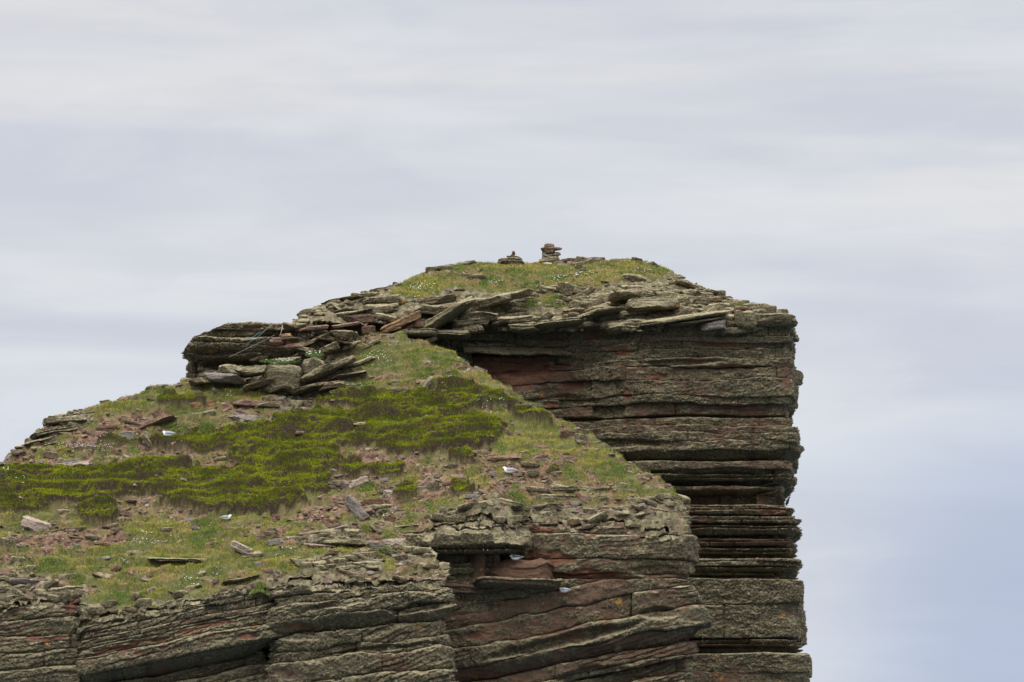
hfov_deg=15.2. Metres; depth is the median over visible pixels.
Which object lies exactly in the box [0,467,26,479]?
campion clump
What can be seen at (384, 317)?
rock slab
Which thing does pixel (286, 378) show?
rock slab
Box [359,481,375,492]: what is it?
grass tuft
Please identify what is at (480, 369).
rock slab
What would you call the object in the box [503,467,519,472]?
gull
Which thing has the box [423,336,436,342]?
rock slab
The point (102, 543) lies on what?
rock slab
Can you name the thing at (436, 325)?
rock slab
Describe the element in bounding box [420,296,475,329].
rock slab
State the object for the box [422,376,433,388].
rock slab
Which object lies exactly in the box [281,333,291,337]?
rock slab
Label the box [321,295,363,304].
rock slab
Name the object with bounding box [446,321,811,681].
rock stack
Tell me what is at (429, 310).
rock slab
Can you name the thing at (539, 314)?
rock slab
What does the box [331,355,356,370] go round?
rock slab
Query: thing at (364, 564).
rock slab
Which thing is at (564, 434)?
rock slab
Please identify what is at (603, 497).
rock slab
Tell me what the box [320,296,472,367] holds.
rock stack
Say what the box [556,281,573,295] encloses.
rock slab
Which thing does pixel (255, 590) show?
grass tuft
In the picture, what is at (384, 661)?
cliff
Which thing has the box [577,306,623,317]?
rock slab
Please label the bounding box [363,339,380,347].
rock slab
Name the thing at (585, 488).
rock slab
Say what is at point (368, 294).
rock slab
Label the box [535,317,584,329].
rock slab
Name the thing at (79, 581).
grass tuft
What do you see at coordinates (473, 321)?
rock slab
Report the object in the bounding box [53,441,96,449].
thrift clump
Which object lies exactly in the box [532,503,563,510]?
rock slab
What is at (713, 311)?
rock slab
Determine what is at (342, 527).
rock slab
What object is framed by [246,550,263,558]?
rock slab
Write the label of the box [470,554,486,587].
rock slab
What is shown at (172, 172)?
sky
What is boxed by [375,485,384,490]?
rock slab
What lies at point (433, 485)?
rock slab
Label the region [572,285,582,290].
rock slab
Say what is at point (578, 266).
rock slab
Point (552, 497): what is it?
rock slab
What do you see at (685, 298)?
rock slab
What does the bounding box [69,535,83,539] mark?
rock slab
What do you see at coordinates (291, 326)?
rock slab
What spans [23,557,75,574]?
grass tuft
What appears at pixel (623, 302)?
rock slab
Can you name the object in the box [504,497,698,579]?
cliff
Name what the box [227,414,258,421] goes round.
rock slab
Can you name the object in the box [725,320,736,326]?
rock slab
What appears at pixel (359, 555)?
rock slab
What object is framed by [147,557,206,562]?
rock slab
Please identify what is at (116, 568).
rock slab
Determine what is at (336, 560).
rock slab
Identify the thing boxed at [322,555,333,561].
rock slab
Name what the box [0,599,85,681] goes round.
cliff
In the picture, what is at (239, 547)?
rock slab
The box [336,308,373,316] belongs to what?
rock slab
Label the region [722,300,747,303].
rock slab
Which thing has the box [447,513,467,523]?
rock slab
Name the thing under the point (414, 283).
campion clump
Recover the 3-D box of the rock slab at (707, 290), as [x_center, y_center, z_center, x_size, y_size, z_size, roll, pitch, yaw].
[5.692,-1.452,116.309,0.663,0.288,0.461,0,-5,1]
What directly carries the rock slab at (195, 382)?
on the hillside
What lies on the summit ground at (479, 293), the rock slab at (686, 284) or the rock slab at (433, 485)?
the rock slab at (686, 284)
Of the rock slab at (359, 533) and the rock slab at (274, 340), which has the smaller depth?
the rock slab at (359, 533)
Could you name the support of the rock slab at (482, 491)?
on the hillside
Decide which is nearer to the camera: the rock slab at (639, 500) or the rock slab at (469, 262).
the rock slab at (639, 500)
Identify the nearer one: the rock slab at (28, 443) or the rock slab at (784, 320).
the rock slab at (28, 443)
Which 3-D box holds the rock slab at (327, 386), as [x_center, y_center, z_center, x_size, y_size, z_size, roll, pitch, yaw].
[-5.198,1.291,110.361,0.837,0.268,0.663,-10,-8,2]
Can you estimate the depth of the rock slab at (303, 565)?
100.78 m
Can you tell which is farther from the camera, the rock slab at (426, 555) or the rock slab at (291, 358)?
the rock slab at (291, 358)
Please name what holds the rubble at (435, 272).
on the summit ground at (479, 293)
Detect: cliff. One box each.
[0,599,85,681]
[76,573,286,681]
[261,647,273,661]
[264,547,456,681]
[396,512,531,622]
[441,578,714,681]
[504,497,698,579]
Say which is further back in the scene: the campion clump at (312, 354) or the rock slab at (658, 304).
the rock slab at (658, 304)
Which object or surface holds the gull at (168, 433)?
on the hillside
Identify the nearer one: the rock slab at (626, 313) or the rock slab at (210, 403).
the rock slab at (210, 403)
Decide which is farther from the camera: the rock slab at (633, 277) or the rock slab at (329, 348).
the rock slab at (633, 277)
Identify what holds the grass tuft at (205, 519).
on the hillside
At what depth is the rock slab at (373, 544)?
102.14 m
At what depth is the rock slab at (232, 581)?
100.68 m
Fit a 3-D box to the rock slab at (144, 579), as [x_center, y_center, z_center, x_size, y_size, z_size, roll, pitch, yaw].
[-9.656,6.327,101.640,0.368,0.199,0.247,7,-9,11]
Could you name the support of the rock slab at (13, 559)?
on the hillside
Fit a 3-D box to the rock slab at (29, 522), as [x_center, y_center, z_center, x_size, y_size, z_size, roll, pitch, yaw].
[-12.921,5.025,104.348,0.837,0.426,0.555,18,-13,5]
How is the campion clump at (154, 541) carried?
on the hillside
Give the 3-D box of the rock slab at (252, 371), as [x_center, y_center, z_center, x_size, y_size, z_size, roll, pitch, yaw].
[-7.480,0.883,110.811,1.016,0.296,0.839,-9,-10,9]
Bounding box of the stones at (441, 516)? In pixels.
[0,352,690,617]
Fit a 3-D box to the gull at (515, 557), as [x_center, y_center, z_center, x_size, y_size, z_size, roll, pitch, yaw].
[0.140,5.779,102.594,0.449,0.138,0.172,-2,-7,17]
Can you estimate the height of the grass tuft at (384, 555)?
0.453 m
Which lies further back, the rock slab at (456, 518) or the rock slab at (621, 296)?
the rock slab at (621, 296)
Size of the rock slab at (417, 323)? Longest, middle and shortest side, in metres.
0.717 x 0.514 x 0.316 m
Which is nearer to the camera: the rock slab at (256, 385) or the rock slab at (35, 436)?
the rock slab at (35, 436)
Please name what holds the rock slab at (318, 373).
on the hillside
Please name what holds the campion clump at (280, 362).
on the rock slab
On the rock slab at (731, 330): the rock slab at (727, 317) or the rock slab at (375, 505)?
the rock slab at (727, 317)
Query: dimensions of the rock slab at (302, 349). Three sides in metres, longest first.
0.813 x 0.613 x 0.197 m
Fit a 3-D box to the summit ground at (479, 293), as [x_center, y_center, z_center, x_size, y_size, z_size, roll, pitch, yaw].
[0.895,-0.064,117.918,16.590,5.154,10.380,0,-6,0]
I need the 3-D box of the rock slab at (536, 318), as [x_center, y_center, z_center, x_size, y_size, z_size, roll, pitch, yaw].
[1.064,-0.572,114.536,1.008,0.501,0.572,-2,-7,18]
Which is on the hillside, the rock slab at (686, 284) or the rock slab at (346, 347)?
the rock slab at (346, 347)
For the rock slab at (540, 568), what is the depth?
102.64 m
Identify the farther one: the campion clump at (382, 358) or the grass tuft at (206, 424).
the campion clump at (382, 358)
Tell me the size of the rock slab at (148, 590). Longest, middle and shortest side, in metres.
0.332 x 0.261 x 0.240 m
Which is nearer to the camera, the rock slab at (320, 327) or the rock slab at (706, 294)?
the rock slab at (320, 327)
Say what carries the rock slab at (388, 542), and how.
on the hillside
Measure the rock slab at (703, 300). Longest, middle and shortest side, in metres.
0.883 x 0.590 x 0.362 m
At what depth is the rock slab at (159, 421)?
109.10 m
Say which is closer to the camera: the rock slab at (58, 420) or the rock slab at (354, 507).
the rock slab at (354, 507)
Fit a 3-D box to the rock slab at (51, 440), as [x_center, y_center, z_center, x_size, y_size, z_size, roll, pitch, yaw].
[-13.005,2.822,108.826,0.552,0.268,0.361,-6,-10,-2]
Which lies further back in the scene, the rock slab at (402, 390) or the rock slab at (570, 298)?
the rock slab at (570, 298)
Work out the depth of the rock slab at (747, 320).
112.77 m
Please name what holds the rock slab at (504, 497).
on the hillside
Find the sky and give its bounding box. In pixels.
[0,0,1023,681]
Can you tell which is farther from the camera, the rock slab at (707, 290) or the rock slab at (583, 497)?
the rock slab at (707, 290)
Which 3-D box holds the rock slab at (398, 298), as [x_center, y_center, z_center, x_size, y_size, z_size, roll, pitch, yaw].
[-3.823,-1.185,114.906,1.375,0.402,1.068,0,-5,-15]
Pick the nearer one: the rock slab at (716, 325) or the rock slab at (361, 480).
the rock slab at (361, 480)
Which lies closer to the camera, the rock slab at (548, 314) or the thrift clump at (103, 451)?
the thrift clump at (103, 451)
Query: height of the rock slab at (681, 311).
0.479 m
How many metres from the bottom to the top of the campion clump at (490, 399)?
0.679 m
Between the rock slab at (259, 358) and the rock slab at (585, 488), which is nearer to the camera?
the rock slab at (585, 488)
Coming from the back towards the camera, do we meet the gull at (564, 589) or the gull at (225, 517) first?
the gull at (225, 517)
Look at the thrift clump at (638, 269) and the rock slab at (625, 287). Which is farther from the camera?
the thrift clump at (638, 269)
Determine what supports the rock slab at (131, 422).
on the hillside
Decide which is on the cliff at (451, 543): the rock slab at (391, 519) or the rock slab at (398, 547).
the rock slab at (391, 519)
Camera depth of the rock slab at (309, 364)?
110.48 m
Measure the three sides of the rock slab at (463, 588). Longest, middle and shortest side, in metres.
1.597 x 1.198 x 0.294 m
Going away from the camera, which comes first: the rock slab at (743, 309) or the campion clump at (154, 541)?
the campion clump at (154, 541)
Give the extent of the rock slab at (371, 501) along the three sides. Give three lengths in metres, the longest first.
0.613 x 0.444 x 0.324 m
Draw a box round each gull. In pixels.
[162,431,176,436]
[219,515,231,519]
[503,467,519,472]
[509,555,524,559]
[559,588,571,591]
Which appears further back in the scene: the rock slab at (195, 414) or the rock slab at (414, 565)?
the rock slab at (195, 414)
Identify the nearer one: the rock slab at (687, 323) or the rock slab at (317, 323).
the rock slab at (687, 323)
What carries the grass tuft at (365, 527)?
on the hillside
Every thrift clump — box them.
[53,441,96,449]
[92,432,115,454]
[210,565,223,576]
[634,267,656,273]
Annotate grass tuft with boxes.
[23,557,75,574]
[69,573,85,585]
[161,422,186,435]
[191,516,220,530]
[196,421,215,434]
[249,581,270,595]
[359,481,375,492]
[360,523,372,533]
[374,545,391,557]
[506,490,530,514]
[521,297,539,307]
[541,294,566,308]
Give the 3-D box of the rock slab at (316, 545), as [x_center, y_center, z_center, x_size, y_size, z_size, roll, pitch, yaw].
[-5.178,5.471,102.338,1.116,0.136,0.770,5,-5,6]
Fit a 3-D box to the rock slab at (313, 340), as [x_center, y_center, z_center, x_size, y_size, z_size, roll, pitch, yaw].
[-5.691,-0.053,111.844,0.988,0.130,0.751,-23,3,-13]
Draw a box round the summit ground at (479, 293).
[292,259,781,332]
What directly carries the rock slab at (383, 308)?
on the rock stack at (453, 343)
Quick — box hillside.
[0,334,687,618]
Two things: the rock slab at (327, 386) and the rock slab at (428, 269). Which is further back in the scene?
the rock slab at (428, 269)
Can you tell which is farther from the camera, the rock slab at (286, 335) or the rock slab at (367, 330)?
the rock slab at (367, 330)
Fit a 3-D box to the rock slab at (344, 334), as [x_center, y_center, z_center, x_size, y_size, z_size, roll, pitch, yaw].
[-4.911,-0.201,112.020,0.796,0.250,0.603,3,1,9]
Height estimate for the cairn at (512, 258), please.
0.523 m
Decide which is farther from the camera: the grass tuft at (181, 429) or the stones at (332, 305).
the stones at (332, 305)
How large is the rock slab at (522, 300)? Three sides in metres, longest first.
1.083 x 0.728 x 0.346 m
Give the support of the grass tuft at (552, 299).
on the summit ground at (479, 293)
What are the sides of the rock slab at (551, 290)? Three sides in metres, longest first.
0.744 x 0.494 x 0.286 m
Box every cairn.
[497,251,524,265]
[538,243,561,263]
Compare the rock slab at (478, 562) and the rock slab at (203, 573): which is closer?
the rock slab at (203, 573)
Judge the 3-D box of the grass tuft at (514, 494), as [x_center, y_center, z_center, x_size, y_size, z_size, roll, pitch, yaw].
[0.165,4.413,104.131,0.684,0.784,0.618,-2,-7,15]
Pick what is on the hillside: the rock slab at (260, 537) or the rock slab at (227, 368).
the rock slab at (260, 537)
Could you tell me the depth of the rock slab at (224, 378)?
110.25 m
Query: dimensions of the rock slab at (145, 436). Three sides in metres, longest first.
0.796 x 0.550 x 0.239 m
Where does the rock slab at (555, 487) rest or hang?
on the hillside
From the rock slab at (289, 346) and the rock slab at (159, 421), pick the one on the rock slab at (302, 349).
the rock slab at (289, 346)
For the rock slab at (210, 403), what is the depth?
109.91 m
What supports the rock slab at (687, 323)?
on the summit ground at (479, 293)
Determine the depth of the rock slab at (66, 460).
107.54 m
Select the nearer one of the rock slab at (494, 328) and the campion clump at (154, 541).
the campion clump at (154, 541)
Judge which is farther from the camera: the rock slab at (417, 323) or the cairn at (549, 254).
the cairn at (549, 254)
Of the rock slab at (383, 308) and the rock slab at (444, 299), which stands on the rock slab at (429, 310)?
the rock slab at (444, 299)
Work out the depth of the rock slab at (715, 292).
116.36 m
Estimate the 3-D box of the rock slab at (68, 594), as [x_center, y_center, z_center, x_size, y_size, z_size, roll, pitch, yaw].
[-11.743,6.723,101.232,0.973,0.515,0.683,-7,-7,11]
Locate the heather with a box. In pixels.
[0,376,558,524]
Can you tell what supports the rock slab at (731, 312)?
on the summit ground at (479, 293)
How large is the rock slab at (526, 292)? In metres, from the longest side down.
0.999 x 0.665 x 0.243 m
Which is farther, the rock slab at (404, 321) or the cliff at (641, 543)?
the rock slab at (404, 321)
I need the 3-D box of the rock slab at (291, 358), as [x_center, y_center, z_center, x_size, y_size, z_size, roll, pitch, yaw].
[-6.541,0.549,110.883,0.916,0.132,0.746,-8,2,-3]
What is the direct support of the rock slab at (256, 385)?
on the hillside
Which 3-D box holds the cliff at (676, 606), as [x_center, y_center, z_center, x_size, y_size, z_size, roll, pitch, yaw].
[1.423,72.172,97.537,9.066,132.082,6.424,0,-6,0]
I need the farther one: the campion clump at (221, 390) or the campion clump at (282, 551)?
the campion clump at (221, 390)
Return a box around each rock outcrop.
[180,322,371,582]
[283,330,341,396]
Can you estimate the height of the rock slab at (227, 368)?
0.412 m
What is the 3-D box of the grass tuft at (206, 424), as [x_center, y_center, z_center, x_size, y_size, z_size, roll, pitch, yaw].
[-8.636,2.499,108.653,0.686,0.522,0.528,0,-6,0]
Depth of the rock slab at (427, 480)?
105.16 m
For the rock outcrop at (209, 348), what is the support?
on the hillside
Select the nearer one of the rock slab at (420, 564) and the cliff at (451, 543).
the rock slab at (420, 564)
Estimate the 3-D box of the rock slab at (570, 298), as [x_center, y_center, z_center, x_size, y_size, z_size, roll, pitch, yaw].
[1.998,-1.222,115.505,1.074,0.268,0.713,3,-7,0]
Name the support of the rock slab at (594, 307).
on the summit ground at (479, 293)
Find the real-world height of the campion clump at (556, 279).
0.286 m
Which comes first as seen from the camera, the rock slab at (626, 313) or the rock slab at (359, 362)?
the rock slab at (359, 362)
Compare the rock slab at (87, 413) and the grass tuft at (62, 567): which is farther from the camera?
the rock slab at (87, 413)
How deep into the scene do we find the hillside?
105.78 m
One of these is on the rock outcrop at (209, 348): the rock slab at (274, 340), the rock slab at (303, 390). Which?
the rock slab at (274, 340)
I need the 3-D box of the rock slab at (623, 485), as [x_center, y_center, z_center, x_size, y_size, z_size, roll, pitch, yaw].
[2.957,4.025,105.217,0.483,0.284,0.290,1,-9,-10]
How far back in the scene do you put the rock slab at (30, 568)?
102.16 m
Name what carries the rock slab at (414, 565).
on the hillside
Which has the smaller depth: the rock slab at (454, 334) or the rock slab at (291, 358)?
the rock slab at (291, 358)
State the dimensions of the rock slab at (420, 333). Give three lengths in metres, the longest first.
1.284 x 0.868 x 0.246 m
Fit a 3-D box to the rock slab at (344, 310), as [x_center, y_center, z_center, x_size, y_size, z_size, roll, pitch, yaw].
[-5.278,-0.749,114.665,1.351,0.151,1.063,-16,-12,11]
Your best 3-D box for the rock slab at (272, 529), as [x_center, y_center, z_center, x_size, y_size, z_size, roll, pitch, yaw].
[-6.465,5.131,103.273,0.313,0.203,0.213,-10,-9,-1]
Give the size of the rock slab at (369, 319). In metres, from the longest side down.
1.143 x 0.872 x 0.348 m
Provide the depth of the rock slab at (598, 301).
114.96 m
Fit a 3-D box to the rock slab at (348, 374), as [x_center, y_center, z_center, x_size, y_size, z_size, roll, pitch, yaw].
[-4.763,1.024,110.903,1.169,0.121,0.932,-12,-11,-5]
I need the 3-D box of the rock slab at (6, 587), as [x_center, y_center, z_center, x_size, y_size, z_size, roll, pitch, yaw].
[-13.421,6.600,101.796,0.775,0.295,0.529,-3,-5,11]
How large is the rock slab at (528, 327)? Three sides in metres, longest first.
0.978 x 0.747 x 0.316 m
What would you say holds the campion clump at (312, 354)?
on the rock slab at (309, 364)
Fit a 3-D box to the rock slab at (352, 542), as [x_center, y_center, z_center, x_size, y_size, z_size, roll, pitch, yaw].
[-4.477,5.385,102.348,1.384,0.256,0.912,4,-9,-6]
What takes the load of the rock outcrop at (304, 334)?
on the hillside
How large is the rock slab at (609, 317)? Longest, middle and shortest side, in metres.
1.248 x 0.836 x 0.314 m
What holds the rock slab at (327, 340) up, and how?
on the rock slab at (346, 347)
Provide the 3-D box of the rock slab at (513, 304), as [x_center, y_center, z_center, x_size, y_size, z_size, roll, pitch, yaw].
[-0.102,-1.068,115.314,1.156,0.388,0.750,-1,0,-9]
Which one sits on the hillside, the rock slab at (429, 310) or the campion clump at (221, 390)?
the campion clump at (221, 390)
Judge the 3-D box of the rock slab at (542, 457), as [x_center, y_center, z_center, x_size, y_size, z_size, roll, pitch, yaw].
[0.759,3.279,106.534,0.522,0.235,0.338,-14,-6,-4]
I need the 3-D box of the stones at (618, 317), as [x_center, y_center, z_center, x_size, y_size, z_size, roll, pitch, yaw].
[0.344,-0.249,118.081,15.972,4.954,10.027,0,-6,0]
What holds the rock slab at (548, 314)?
on the rock slab at (560, 323)
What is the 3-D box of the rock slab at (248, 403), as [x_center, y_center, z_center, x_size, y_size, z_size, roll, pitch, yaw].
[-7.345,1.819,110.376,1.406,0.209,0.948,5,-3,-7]
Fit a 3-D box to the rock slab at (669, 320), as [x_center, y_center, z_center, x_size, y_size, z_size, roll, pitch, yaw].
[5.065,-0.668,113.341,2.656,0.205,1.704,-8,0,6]
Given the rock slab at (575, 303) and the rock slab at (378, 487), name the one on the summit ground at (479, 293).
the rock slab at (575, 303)
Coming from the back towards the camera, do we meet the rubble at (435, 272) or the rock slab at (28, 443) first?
the rubble at (435, 272)
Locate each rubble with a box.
[0,333,688,619]
[310,264,681,330]
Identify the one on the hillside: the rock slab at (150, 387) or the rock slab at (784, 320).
the rock slab at (150, 387)
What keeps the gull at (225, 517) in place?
on the hillside
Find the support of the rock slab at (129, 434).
on the hillside
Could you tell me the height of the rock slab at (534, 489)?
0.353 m
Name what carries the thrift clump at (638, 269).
on the summit ground at (479, 293)
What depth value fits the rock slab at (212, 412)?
109.51 m
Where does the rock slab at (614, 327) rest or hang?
on the summit ground at (479, 293)
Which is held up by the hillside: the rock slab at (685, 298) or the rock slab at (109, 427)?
the rock slab at (109, 427)
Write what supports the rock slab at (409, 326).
on the rock slab at (420, 333)
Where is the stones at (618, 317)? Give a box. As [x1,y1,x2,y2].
[309,259,719,332]
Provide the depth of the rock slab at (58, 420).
109.20 m
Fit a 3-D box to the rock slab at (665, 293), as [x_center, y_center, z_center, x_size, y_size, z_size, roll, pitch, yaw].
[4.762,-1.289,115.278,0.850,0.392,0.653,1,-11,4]
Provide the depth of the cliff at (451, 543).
102.84 m
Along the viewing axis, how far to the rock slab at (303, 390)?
110.13 m
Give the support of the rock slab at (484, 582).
on the cliff at (676, 606)
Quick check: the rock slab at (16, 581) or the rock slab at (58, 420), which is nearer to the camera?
the rock slab at (16, 581)
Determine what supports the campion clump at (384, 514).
on the hillside
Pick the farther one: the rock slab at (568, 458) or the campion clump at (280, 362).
the campion clump at (280, 362)
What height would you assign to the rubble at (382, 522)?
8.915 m
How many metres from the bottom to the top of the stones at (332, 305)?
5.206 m
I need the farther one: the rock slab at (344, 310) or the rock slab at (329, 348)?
the rock slab at (344, 310)
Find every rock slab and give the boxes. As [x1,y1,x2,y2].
[0,536,17,550]
[0,584,14,592]
[9,578,40,584]
[10,556,25,563]
[20,515,51,530]
[23,437,52,445]
[24,565,35,572]
[30,425,82,439]
[43,415,94,424]
[43,435,60,443]
[49,586,83,602]
[56,461,89,465]
[59,458,80,462]
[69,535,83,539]
[72,411,98,415]
[94,542,116,545]
[95,423,120,430]
[110,566,120,571]
[118,431,135,438]
[123,419,142,425]
[137,415,176,428]
[140,431,151,449]
[140,576,152,581]
[145,385,164,389]
[146,587,156,594]
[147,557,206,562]
[187,412,203,416]
[188,377,214,386]
[190,400,213,408]
[196,570,206,576]
[203,372,244,384]
[204,409,215,415]
[217,364,242,375]
[222,575,259,584]
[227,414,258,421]
[229,540,254,553]
[232,400,280,406]
[235,365,266,377]
[243,378,273,391]
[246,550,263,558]
[250,355,267,360]
[255,535,267,540]
[261,364,302,393]
[266,528,276,533]
[268,538,282,545]
[269,337,281,343]
[271,357,300,363]
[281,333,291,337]
[282,322,306,329]
[285,343,303,348]
[290,382,324,395]
[291,346,315,352]
[295,325,328,330]
[296,542,336,547]
[300,363,336,384]
[300,562,312,568]
[301,357,324,373]
[303,332,330,346]
[311,317,334,325]
[313,337,352,345]
[317,380,344,391]
[319,342,339,354]
[319,539,369,545]
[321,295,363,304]
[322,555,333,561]
[327,558,345,565]
[328,370,366,380]
[328,481,350,488]
[329,330,357,337]
[329,524,348,529]
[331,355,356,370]
[332,322,359,327]
[333,307,352,312]
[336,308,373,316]
[341,314,378,328]
[341,356,375,369]
[342,340,360,350]
[343,528,365,537]
[345,495,369,520]
[349,476,368,488]
[350,292,381,296]
[351,552,369,559]
[352,562,368,567]
[361,294,406,304]
[361,325,375,334]
[362,498,382,505]
[362,504,391,510]
[363,304,394,313]
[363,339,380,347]
[365,540,385,547]
[369,287,386,291]
[374,313,396,322]
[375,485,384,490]
[380,310,420,333]
[382,538,405,545]
[383,490,392,497]
[384,517,394,521]
[388,388,408,392]
[393,524,419,527]
[395,328,437,339]
[395,545,418,550]
[400,323,413,329]
[405,563,416,569]
[411,319,425,328]
[414,304,448,315]
[416,562,426,567]
[418,294,456,304]
[419,476,433,485]
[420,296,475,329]
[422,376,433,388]
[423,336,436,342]
[423,553,434,557]
[425,266,436,273]
[426,479,439,490]
[431,317,447,328]
[436,330,471,339]
[442,583,478,593]
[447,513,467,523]
[452,318,489,326]
[452,324,483,333]
[457,311,498,320]
[459,260,475,265]
[469,307,489,311]
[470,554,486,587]
[471,292,511,310]
[472,576,560,588]
[474,366,486,372]
[478,488,488,493]
[486,454,521,460]
[488,558,553,587]
[490,315,534,324]
[491,316,516,330]
[494,301,526,307]
[494,489,508,498]
[499,498,523,511]
[507,322,539,333]
[511,288,533,299]
[512,297,533,302]
[521,486,545,495]
[528,313,542,322]
[530,293,538,297]
[531,454,547,461]
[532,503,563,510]
[533,316,561,321]
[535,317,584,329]
[536,285,557,293]
[537,309,554,321]
[540,494,575,501]
[550,483,579,492]
[555,299,568,304]
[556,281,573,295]
[560,430,584,439]
[561,296,589,301]
[561,456,576,462]
[562,308,584,313]
[568,300,593,308]
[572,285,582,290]
[574,265,586,268]
[574,433,586,441]
[575,491,589,503]
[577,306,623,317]
[580,485,589,490]
[582,298,600,304]
[583,305,624,314]
[588,495,608,501]
[589,293,609,298]
[592,486,610,492]
[594,295,608,303]
[594,314,617,320]
[599,301,626,304]
[606,318,645,334]
[608,288,654,302]
[611,483,627,490]
[618,311,650,315]
[621,285,644,289]
[622,273,648,281]
[625,296,679,312]
[637,498,652,502]
[639,311,727,326]
[647,288,666,291]
[657,291,682,296]
[668,316,721,326]
[671,307,697,316]
[674,280,700,288]
[674,296,689,300]
[682,289,699,295]
[692,310,733,319]
[693,296,721,304]
[693,311,733,318]
[694,288,718,294]
[698,292,713,296]
[700,288,710,292]
[700,320,725,330]
[700,329,718,334]
[706,303,734,310]
[718,325,767,334]
[720,314,734,321]
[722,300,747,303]
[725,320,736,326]
[734,307,748,311]
[734,310,757,329]
[743,303,766,306]
[751,304,776,312]
[757,313,797,327]
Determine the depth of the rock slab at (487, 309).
114.43 m
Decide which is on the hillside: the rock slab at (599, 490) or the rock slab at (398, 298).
the rock slab at (599, 490)
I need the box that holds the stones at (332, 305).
[292,256,788,332]
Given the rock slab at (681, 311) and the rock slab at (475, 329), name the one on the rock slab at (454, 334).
the rock slab at (475, 329)
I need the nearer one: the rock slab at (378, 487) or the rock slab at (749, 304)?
the rock slab at (378, 487)
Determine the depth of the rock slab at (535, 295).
115.64 m
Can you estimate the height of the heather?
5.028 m
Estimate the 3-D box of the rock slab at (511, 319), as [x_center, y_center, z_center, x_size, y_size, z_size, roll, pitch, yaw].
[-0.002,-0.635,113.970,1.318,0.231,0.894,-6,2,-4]
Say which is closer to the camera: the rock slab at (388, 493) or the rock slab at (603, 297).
the rock slab at (388, 493)
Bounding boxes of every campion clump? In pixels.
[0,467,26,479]
[127,524,190,550]
[174,576,203,589]
[214,389,230,401]
[259,358,299,363]
[271,546,294,557]
[304,351,322,357]
[361,344,397,367]
[376,508,394,518]
[407,281,437,291]
[471,394,507,412]
[552,275,564,281]
[570,271,596,276]
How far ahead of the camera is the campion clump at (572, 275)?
116.83 m
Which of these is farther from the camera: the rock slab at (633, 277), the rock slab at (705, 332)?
the rock slab at (633, 277)
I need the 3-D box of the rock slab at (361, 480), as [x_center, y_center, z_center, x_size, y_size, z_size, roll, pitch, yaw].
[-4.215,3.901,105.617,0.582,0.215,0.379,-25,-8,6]
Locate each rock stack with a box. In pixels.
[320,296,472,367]
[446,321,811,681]
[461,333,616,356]
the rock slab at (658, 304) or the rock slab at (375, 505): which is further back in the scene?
the rock slab at (658, 304)
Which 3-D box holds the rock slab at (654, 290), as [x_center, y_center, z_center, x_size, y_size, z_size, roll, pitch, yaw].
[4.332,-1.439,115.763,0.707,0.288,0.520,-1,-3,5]
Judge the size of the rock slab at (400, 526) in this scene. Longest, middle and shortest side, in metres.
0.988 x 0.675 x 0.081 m
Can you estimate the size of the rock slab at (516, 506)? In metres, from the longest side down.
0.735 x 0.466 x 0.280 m
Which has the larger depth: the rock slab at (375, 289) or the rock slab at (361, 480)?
the rock slab at (375, 289)
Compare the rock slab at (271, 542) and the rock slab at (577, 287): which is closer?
the rock slab at (271, 542)
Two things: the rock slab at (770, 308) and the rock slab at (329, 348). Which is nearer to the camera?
the rock slab at (329, 348)
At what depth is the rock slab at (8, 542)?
103.31 m
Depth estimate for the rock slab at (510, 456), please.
106.21 m
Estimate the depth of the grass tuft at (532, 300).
115.24 m
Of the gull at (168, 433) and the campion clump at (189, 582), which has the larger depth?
the gull at (168, 433)
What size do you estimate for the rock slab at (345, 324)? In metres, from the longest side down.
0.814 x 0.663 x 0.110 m
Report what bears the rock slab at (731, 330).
on the rock stack at (526, 375)
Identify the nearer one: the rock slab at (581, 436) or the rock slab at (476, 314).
the rock slab at (581, 436)
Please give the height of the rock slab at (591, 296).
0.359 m
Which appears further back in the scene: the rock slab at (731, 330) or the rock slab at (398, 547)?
the rock slab at (731, 330)
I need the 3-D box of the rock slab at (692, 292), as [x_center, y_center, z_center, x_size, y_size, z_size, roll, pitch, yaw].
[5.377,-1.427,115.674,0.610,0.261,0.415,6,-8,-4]
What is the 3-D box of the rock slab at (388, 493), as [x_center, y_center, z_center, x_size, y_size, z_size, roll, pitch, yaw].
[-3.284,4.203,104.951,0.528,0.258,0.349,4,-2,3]
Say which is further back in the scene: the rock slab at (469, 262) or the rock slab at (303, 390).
the rock slab at (469, 262)
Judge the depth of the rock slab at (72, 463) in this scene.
107.17 m
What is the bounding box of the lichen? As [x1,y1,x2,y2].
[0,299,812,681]
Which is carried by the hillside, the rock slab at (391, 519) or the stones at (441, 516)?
the stones at (441, 516)

